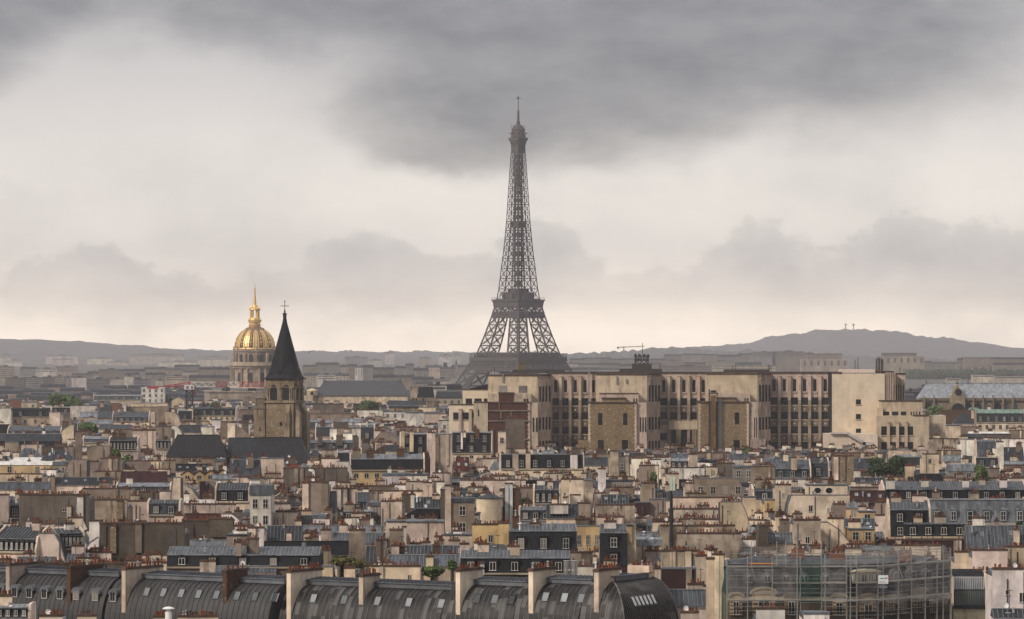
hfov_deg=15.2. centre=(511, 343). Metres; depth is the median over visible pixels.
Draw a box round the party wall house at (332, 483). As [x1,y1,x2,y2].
[329,478,337,490]
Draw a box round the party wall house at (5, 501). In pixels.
[0,493,11,524]
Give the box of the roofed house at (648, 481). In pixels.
[634,480,660,493]
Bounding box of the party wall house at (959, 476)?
[953,471,973,480]
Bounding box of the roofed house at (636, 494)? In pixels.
[634,486,639,498]
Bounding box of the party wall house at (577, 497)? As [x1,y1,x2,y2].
[570,494,579,503]
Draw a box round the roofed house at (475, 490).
[460,484,490,496]
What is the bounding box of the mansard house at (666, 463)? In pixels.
[661,459,668,467]
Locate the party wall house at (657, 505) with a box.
[648,487,666,517]
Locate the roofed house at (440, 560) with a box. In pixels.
[387,540,459,580]
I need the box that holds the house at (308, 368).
[302,364,316,376]
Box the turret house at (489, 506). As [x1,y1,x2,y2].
[476,491,501,522]
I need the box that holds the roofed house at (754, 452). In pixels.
[748,450,764,456]
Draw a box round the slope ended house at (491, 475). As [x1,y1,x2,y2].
[477,472,498,478]
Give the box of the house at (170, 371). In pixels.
[165,367,183,375]
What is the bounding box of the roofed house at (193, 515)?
[184,505,217,518]
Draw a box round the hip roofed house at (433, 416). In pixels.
[425,408,441,423]
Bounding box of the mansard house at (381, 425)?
[379,422,390,429]
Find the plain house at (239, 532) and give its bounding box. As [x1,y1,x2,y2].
[226,525,251,545]
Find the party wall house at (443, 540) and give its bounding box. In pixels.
[439,534,444,544]
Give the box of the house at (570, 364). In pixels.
[567,362,577,371]
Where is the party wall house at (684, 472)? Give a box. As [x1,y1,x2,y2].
[669,465,704,478]
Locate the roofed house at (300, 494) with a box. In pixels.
[299,489,301,501]
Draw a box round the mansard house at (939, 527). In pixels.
[903,512,966,538]
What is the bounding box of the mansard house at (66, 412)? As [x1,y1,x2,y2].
[50,402,71,417]
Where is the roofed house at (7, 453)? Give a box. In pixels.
[1,447,12,457]
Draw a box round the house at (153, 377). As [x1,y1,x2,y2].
[145,372,165,384]
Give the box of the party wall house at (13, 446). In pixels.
[5,441,20,453]
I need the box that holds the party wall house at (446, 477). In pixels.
[432,470,451,485]
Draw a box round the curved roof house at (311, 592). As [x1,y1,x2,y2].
[276,562,455,618]
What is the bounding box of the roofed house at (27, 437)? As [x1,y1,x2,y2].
[0,429,61,447]
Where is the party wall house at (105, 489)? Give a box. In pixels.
[82,479,135,499]
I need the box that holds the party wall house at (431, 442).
[427,430,435,476]
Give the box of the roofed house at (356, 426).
[348,420,365,427]
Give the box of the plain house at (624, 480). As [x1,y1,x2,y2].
[606,473,633,485]
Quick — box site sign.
[878,575,887,587]
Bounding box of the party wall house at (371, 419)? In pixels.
[364,417,375,422]
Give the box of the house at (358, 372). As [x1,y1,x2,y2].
[355,365,362,379]
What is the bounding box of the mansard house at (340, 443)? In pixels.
[310,433,352,453]
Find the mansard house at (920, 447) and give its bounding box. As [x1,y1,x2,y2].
[918,443,927,452]
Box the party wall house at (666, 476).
[662,470,678,488]
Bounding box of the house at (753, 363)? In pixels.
[734,361,761,364]
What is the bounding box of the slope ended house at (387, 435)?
[371,428,399,444]
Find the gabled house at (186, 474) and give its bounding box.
[180,461,195,482]
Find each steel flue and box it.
[563,560,569,574]
[570,560,577,574]
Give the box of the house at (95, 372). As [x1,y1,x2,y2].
[87,370,97,375]
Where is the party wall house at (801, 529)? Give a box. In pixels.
[789,510,820,547]
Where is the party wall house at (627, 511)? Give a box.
[594,504,634,524]
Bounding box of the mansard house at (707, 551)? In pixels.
[669,544,717,556]
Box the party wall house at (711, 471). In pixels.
[704,458,717,476]
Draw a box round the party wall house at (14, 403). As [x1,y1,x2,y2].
[9,400,21,407]
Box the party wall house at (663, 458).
[646,452,672,466]
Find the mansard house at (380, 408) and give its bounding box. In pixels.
[379,406,388,416]
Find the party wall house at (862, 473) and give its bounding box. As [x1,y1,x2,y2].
[860,470,871,476]
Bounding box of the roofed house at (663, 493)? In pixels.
[655,481,669,511]
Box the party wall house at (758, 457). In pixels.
[748,454,763,463]
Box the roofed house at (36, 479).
[34,476,41,481]
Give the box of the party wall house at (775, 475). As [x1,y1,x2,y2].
[750,462,775,483]
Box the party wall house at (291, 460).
[287,455,297,463]
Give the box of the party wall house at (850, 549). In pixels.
[830,544,861,554]
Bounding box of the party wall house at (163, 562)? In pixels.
[141,556,166,570]
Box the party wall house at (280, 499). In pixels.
[274,496,298,501]
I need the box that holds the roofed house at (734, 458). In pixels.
[729,448,756,464]
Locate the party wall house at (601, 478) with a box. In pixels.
[598,465,605,491]
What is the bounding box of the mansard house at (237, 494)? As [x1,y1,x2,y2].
[215,475,251,511]
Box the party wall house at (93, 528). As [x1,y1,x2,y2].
[89,511,101,541]
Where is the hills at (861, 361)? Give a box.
[564,347,956,367]
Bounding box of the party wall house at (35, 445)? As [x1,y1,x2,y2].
[21,439,43,454]
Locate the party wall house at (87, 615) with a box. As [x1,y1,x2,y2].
[76,610,97,618]
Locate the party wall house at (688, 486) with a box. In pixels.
[683,480,693,495]
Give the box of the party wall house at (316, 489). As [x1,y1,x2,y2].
[301,473,330,514]
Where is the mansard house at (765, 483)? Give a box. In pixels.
[748,479,772,499]
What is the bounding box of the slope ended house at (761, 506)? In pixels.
[755,499,762,511]
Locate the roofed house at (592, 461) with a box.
[584,448,607,472]
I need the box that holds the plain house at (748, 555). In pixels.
[745,551,771,556]
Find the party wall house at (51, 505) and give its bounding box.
[18,490,94,532]
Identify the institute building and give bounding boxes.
[449,343,945,451]
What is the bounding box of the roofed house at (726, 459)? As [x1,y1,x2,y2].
[713,458,734,465]
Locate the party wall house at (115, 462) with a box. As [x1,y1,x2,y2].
[100,455,124,470]
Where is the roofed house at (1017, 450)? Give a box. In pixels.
[1004,439,1023,460]
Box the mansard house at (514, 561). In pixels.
[460,535,569,577]
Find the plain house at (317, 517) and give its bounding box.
[312,513,329,522]
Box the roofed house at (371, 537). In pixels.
[365,527,385,548]
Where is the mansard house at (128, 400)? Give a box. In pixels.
[93,394,142,406]
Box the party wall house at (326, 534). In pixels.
[320,525,332,540]
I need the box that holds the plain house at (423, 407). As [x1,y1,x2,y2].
[419,403,438,411]
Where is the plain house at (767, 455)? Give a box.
[764,451,773,458]
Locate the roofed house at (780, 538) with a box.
[766,522,792,554]
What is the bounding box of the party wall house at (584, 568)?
[577,559,593,575]
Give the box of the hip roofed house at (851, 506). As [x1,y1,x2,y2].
[846,494,858,517]
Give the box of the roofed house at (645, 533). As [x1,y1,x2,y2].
[636,531,656,536]
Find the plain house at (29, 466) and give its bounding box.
[0,458,53,472]
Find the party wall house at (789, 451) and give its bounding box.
[787,447,799,455]
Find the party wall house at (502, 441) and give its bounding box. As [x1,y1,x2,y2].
[498,431,505,453]
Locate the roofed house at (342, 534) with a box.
[333,519,348,540]
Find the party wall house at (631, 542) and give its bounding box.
[625,524,636,564]
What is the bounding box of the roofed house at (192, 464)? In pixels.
[175,456,207,476]
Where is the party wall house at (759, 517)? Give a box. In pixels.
[748,509,769,524]
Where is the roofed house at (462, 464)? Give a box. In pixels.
[453,451,469,476]
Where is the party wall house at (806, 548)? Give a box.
[803,531,826,554]
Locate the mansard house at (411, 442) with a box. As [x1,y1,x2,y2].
[400,428,426,453]
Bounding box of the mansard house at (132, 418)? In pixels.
[112,407,150,425]
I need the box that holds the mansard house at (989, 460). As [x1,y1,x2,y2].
[972,448,999,475]
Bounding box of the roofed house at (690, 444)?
[683,442,696,451]
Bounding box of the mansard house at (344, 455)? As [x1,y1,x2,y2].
[337,447,351,461]
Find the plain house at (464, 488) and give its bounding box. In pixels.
[453,481,488,490]
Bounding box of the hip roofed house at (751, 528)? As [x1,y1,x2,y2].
[745,525,755,537]
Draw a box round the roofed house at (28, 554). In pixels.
[16,549,55,561]
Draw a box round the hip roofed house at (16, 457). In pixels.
[11,451,46,460]
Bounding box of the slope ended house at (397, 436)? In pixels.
[395,430,408,440]
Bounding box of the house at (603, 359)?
[596,357,611,362]
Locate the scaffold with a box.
[719,540,951,618]
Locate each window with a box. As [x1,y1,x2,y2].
[7,466,11,472]
[35,466,39,472]
[248,372,252,381]
[249,354,252,361]
[253,499,257,507]
[253,515,257,524]
[262,515,267,524]
[263,499,267,507]
[453,412,458,418]
[459,506,465,515]
[459,523,465,531]
[463,412,468,418]
[466,398,471,403]
[488,535,492,542]
[499,386,506,391]
[519,386,526,392]
[552,398,558,405]
[552,412,558,419]
[552,427,558,434]
[554,380,556,391]
[562,398,568,405]
[562,412,568,419]
[562,427,568,434]
[564,380,566,391]
[571,427,577,434]
[572,398,577,405]
[572,412,577,419]
[574,380,576,391]
[577,535,580,544]
[581,427,587,434]
[582,398,587,405]
[582,412,587,419]
[583,380,585,391]
[586,535,589,544]
[592,380,594,391]
[595,535,598,544]
[598,413,601,424]
[598,440,603,449]
[622,440,627,449]
[623,413,626,424]
[642,417,643,431]
[660,398,666,405]
[660,412,666,419]
[660,433,666,440]
[662,380,664,391]
[670,398,676,405]
[670,412,676,419]
[671,430,675,444]
[672,380,674,391]
[680,398,686,405]
[680,412,686,419]
[681,430,691,446]
[682,380,684,391]
[690,398,696,405]
[690,412,696,419]
[692,380,694,391]
[702,380,704,391]
[711,486,715,493]
[723,486,727,493]
[734,440,738,450]
[735,412,738,423]
[735,486,740,493]
[736,470,740,476]
[746,470,750,476]
[770,397,777,405]
[770,412,777,419]
[771,426,776,433]
[771,442,776,449]
[773,379,775,390]
[781,397,787,405]
[781,412,787,419]
[781,426,787,433]
[783,379,785,390]
[791,397,797,405]
[791,412,797,419]
[791,426,797,433]
[793,379,795,390]
[801,397,807,405]
[801,412,807,419]
[801,426,807,433]
[801,442,807,449]
[803,379,805,390]
[805,536,809,543]
[811,397,817,405]
[811,412,817,419]
[811,426,817,433]
[813,379,815,390]
[813,487,821,493]
[821,397,828,405]
[821,412,828,419]
[822,426,827,433]
[824,379,826,390]
[825,487,833,493]
[851,510,856,517]
[853,532,858,539]
[855,399,860,404]
[855,414,860,419]
[865,532,870,539]
[881,426,886,435]
[881,442,886,448]
[890,426,895,435]
[899,426,904,435]
[908,426,913,435]
[908,442,912,448]
[965,403,971,409]
[974,403,981,408]
[994,403,1000,408]
[1004,403,1010,408]
[1014,403,1020,408]
[1019,592,1023,602]
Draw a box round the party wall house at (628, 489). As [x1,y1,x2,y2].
[604,484,633,497]
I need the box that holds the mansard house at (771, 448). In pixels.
[766,445,773,451]
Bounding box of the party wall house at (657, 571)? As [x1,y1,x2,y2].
[647,563,661,580]
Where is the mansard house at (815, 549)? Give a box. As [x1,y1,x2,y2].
[810,543,845,554]
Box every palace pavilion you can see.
[388,386,438,411]
[800,354,848,371]
[877,353,924,372]
[955,357,991,370]
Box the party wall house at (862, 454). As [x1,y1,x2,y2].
[834,450,874,457]
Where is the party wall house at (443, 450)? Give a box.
[435,429,452,474]
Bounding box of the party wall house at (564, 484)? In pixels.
[561,476,569,503]
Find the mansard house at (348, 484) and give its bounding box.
[342,480,361,488]
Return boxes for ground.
[0,354,970,389]
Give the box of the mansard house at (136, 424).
[123,421,143,427]
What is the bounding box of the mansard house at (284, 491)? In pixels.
[274,484,299,497]
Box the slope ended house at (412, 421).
[409,413,423,425]
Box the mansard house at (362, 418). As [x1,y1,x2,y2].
[360,416,373,422]
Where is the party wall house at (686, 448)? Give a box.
[667,443,692,452]
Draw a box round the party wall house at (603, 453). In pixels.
[594,448,609,471]
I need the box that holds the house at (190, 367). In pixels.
[174,365,199,369]
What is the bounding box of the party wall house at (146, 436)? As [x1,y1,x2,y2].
[133,427,157,449]
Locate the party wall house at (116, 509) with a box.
[95,495,132,521]
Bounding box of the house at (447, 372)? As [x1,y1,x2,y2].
[440,366,454,378]
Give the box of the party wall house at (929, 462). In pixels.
[920,452,938,472]
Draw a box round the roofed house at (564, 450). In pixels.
[560,444,571,453]
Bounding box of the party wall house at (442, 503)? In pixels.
[440,485,444,531]
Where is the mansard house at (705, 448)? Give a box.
[699,443,722,451]
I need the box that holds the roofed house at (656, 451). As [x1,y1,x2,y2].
[648,447,668,454]
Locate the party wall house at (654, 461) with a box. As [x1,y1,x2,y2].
[650,458,660,478]
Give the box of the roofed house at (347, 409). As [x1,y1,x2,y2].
[344,405,355,413]
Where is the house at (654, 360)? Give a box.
[649,358,664,362]
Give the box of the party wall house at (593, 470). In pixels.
[590,465,608,475]
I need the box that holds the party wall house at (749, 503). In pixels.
[740,496,755,518]
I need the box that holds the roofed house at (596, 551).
[580,546,598,561]
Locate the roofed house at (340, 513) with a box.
[337,504,343,518]
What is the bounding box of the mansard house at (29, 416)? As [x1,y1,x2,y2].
[10,405,51,425]
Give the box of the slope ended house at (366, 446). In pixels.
[362,441,371,453]
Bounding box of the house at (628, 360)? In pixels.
[622,358,640,363]
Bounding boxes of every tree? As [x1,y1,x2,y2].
[47,393,84,406]
[78,421,98,432]
[112,448,120,457]
[122,455,132,466]
[209,402,220,406]
[357,400,379,409]
[649,472,657,487]
[743,446,750,453]
[865,455,907,476]
[925,405,943,414]
[972,463,988,480]
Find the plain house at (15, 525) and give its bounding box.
[1,521,20,526]
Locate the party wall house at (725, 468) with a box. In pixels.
[717,460,733,477]
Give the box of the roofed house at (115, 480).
[112,476,117,487]
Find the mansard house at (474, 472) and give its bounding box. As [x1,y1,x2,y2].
[462,464,493,476]
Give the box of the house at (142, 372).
[123,369,145,378]
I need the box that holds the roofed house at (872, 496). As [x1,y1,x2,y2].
[850,483,884,506]
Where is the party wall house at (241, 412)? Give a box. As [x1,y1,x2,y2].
[238,409,253,419]
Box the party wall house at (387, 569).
[369,557,423,579]
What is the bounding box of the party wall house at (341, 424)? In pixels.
[332,421,348,427]
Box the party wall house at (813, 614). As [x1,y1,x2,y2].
[799,610,829,618]
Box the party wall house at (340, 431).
[337,426,351,434]
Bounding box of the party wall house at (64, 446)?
[42,430,82,456]
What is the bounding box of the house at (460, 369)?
[451,364,470,375]
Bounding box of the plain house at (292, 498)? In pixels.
[274,493,300,507]
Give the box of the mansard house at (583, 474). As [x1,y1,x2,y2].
[581,470,592,478]
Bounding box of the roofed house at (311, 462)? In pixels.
[301,458,320,466]
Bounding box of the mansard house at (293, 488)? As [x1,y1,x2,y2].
[285,482,299,493]
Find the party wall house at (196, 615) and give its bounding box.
[177,610,218,618]
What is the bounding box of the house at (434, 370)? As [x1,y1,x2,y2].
[425,365,441,377]
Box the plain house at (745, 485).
[740,480,749,488]
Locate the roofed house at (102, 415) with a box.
[98,412,112,419]
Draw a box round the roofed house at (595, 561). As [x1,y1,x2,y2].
[593,553,597,574]
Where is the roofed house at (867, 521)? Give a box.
[844,517,874,533]
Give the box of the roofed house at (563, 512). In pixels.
[546,492,578,522]
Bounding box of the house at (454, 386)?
[447,384,461,392]
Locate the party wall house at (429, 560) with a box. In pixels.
[425,551,433,579]
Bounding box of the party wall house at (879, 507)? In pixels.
[873,498,885,513]
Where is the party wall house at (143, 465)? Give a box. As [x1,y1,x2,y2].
[126,458,153,470]
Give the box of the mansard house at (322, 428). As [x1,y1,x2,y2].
[315,419,333,439]
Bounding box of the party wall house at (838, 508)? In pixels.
[831,501,845,517]
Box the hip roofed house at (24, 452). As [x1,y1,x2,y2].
[19,448,42,457]
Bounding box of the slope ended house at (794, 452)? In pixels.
[792,450,807,458]
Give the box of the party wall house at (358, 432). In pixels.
[352,427,360,448]
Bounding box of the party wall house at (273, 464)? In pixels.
[257,453,286,477]
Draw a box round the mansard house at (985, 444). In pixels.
[974,435,999,456]
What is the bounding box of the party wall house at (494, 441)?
[490,427,495,455]
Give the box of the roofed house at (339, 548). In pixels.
[264,528,348,576]
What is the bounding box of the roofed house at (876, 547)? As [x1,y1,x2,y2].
[856,545,892,554]
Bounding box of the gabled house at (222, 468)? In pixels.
[217,462,230,473]
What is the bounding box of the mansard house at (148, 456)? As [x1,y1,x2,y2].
[144,453,153,459]
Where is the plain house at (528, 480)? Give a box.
[515,471,536,484]
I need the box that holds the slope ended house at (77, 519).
[54,512,88,545]
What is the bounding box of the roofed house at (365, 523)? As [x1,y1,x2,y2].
[303,514,382,540]
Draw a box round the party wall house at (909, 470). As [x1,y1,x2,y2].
[903,463,913,480]
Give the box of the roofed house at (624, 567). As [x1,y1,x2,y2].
[597,550,631,572]
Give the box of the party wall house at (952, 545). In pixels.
[884,530,964,559]
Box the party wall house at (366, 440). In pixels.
[361,438,374,453]
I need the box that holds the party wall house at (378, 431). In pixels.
[375,429,384,436]
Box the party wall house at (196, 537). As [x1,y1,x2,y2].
[193,536,211,538]
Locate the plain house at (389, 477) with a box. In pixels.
[382,466,406,484]
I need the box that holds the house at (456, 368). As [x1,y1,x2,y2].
[455,360,456,376]
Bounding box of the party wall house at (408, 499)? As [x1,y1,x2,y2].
[401,490,415,510]
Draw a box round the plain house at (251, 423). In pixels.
[249,418,253,430]
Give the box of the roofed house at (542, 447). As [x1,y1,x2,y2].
[533,445,549,450]
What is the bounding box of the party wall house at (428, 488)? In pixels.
[422,479,433,496]
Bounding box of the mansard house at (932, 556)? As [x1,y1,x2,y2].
[926,552,937,558]
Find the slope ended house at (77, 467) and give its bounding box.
[64,452,89,476]
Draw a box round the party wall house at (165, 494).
[159,483,170,499]
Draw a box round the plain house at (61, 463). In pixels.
[53,455,67,476]
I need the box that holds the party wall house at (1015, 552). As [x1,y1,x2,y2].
[1002,542,1023,566]
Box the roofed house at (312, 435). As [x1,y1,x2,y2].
[310,431,314,439]
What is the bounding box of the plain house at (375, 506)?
[369,490,380,524]
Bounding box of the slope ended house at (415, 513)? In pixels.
[406,504,439,518]
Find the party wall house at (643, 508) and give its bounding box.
[634,491,649,515]
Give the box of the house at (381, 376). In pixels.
[373,373,394,379]
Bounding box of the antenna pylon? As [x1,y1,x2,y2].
[669,477,674,547]
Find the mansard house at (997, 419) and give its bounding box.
[974,405,1023,430]
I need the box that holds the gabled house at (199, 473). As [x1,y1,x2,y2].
[194,461,205,485]
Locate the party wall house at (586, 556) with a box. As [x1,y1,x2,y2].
[570,537,592,574]
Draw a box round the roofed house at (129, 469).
[123,464,135,470]
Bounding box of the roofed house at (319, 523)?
[309,520,332,524]
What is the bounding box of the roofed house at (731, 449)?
[722,445,735,453]
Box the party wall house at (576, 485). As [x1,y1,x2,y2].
[569,475,583,503]
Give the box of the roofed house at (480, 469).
[469,464,489,472]
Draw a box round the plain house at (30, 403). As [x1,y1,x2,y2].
[21,398,38,407]
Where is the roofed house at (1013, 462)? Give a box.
[982,452,1023,471]
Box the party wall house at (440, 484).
[436,480,444,493]
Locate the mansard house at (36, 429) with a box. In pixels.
[7,422,61,433]
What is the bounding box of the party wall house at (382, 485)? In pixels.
[361,478,394,489]
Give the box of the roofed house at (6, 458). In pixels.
[3,456,12,460]
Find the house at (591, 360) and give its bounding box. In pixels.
[584,357,597,362]
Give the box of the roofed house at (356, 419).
[339,415,361,424]
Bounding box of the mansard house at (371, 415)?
[364,413,375,418]
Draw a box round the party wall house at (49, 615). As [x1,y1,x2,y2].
[38,609,67,618]
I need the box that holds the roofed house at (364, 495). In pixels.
[358,486,370,502]
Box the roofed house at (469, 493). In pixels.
[466,490,478,496]
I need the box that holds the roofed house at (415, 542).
[387,538,421,553]
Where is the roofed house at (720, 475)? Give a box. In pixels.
[716,472,724,477]
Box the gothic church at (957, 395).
[916,374,1023,409]
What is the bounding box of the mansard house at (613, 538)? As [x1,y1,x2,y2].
[600,509,626,564]
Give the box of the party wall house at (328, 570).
[322,565,333,576]
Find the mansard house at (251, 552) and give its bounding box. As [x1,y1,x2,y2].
[166,534,323,574]
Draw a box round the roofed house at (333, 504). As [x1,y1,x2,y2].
[329,491,337,520]
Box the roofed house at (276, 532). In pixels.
[267,512,302,540]
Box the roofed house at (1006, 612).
[990,589,1023,618]
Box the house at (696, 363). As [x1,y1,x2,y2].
[684,362,705,365]
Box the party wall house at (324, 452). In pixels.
[321,447,338,457]
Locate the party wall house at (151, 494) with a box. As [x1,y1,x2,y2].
[135,488,159,499]
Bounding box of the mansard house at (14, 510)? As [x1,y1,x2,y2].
[9,489,21,521]
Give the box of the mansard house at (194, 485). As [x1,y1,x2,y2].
[191,481,198,489]
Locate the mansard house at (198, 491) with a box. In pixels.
[186,481,199,494]
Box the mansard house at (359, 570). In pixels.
[356,559,364,577]
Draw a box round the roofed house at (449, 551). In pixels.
[440,546,459,553]
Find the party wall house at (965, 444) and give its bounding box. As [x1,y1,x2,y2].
[957,434,973,455]
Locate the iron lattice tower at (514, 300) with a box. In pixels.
[455,96,572,388]
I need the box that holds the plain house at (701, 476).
[687,473,708,479]
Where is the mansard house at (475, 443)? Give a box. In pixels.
[451,424,492,463]
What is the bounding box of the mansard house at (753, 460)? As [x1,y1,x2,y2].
[749,457,757,465]
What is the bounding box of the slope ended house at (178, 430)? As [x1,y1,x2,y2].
[172,426,183,437]
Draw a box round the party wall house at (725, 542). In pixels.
[677,522,741,558]
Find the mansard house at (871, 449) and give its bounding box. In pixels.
[852,445,876,456]
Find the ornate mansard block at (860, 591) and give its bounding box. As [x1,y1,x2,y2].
[721,546,951,618]
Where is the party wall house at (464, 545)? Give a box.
[459,540,469,554]
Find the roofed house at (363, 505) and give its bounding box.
[354,501,367,509]
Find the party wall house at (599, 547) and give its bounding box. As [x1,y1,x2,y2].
[599,518,608,564]
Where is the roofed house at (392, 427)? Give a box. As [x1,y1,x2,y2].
[388,424,395,433]
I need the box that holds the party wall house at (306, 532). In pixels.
[303,529,318,540]
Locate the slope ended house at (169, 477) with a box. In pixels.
[166,468,171,481]
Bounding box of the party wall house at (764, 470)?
[751,457,774,485]
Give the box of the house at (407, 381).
[395,373,414,387]
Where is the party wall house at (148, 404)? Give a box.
[131,403,168,411]
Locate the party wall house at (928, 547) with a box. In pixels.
[893,531,941,559]
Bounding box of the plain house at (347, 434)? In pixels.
[343,427,351,439]
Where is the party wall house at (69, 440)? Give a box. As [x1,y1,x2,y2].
[67,438,74,445]
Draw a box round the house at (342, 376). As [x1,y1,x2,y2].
[333,372,349,379]
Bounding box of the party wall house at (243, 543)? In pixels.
[233,539,245,545]
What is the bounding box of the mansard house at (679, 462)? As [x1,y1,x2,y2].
[669,457,688,466]
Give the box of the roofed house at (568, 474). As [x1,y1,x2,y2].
[565,472,573,477]
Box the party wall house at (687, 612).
[680,606,698,618]
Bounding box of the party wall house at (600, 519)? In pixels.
[596,504,617,524]
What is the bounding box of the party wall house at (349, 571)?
[343,552,355,577]
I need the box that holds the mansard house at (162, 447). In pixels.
[155,431,172,460]
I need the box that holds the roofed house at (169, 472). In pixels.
[157,468,175,476]
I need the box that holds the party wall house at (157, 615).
[153,610,164,618]
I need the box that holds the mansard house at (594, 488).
[593,484,595,512]
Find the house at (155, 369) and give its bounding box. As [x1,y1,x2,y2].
[144,366,167,372]
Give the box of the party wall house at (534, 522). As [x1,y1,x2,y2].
[529,518,540,525]
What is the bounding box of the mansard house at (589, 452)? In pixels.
[586,450,593,456]
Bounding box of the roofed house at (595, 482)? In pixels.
[593,473,609,491]
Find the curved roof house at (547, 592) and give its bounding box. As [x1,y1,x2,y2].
[514,561,593,618]
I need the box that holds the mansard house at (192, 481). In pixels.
[187,477,199,488]
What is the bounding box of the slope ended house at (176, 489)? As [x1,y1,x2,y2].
[170,477,182,499]
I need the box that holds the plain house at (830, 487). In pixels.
[804,476,847,493]
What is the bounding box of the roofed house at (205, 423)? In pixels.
[199,420,211,425]
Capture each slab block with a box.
[0,354,10,364]
[0,365,14,381]
[4,359,22,365]
[5,376,24,386]
[24,376,43,387]
[36,367,56,376]
[44,375,54,383]
[46,355,78,363]
[52,358,73,364]
[54,375,64,383]
[56,366,77,375]
[65,376,70,386]
[71,376,86,389]
[87,357,113,363]
[87,377,109,389]
[98,368,122,378]
[107,361,128,365]
[110,377,123,384]
[124,375,133,387]
[129,353,184,364]
[134,377,150,386]
[156,378,163,385]
[158,361,196,365]
[165,374,187,385]
[198,356,229,365]
[317,373,334,386]
[345,356,366,364]
[368,359,381,366]
[385,352,393,364]
[420,357,430,365]
[428,382,446,395]
[433,377,450,383]
[439,354,451,365]
[454,353,460,364]
[658,365,711,371]
[660,360,683,365]
[706,360,733,365]
[712,364,775,371]
[752,351,775,364]
[772,350,803,371]
[925,361,956,369]
[945,376,960,382]
[971,373,994,382]
[993,374,1023,382]
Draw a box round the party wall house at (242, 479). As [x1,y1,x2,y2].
[232,468,264,482]
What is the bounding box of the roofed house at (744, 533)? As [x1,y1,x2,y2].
[735,528,747,537]
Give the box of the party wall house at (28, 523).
[25,517,41,526]
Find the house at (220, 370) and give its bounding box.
[199,366,230,374]
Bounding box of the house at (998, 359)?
[990,356,1023,364]
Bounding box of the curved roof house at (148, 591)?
[104,559,286,618]
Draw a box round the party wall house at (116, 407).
[109,403,121,411]
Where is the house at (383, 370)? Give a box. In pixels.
[373,367,393,374]
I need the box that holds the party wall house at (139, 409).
[127,406,156,423]
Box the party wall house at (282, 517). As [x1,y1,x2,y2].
[275,508,299,524]
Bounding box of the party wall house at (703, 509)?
[668,502,717,520]
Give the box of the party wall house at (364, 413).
[357,409,382,418]
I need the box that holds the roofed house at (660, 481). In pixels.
[659,472,686,485]
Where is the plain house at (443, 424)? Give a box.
[438,416,448,432]
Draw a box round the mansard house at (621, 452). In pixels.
[608,449,627,454]
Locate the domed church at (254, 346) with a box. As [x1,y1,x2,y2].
[203,285,304,401]
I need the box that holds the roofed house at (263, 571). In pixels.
[215,550,276,574]
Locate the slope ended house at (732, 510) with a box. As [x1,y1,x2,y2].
[718,495,749,530]
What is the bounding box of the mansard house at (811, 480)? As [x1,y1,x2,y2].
[804,477,820,485]
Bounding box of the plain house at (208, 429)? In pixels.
[201,422,214,433]
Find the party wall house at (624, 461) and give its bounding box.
[619,455,631,475]
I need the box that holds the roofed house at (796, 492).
[791,489,804,493]
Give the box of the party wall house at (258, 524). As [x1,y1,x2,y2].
[250,523,266,540]
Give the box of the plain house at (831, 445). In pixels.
[819,442,836,451]
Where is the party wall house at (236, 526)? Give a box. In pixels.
[233,521,247,531]
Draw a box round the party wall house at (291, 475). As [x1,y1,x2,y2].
[283,463,348,486]
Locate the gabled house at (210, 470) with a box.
[204,463,217,480]
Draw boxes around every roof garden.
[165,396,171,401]
[329,555,368,568]
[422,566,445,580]
[447,559,456,580]
[521,497,529,502]
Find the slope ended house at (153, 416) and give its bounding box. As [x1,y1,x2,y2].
[151,411,155,422]
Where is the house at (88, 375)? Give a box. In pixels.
[71,373,92,377]
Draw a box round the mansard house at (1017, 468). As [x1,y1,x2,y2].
[1010,464,1023,476]
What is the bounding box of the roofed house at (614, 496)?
[600,487,628,503]
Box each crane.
[147,382,265,408]
[617,346,644,353]
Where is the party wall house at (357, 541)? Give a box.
[348,519,365,568]
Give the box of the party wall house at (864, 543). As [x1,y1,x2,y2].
[845,540,875,546]
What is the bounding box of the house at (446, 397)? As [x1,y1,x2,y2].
[435,390,461,404]
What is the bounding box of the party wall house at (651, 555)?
[645,536,660,566]
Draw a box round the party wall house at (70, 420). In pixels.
[63,418,72,424]
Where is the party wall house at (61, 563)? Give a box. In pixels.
[0,558,66,565]
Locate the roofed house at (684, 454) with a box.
[671,450,689,457]
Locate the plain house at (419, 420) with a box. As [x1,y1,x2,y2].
[405,409,424,425]
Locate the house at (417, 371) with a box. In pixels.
[413,367,428,375]
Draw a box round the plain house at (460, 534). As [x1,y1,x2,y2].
[443,521,471,548]
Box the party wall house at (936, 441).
[928,431,958,452]
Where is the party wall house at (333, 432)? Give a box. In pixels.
[330,428,337,439]
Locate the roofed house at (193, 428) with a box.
[179,421,201,433]
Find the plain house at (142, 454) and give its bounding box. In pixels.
[140,450,154,459]
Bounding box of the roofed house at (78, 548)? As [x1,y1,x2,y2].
[66,541,87,561]
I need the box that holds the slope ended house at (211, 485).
[207,481,215,498]
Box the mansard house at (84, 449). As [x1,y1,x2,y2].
[76,445,86,457]
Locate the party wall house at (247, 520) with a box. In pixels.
[243,515,249,525]
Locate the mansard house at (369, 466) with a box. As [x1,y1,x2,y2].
[350,446,424,484]
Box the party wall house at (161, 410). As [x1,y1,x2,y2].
[157,406,167,425]
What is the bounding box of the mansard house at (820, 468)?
[805,457,829,482]
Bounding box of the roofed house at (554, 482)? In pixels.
[544,475,558,484]
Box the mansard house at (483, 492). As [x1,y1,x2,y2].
[475,490,502,505]
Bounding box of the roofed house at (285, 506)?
[275,500,298,510]
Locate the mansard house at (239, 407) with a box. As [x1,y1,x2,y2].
[237,404,247,408]
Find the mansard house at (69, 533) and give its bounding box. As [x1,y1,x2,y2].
[51,518,85,553]
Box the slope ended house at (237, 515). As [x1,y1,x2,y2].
[220,507,242,524]
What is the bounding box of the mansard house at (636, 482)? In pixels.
[633,476,661,488]

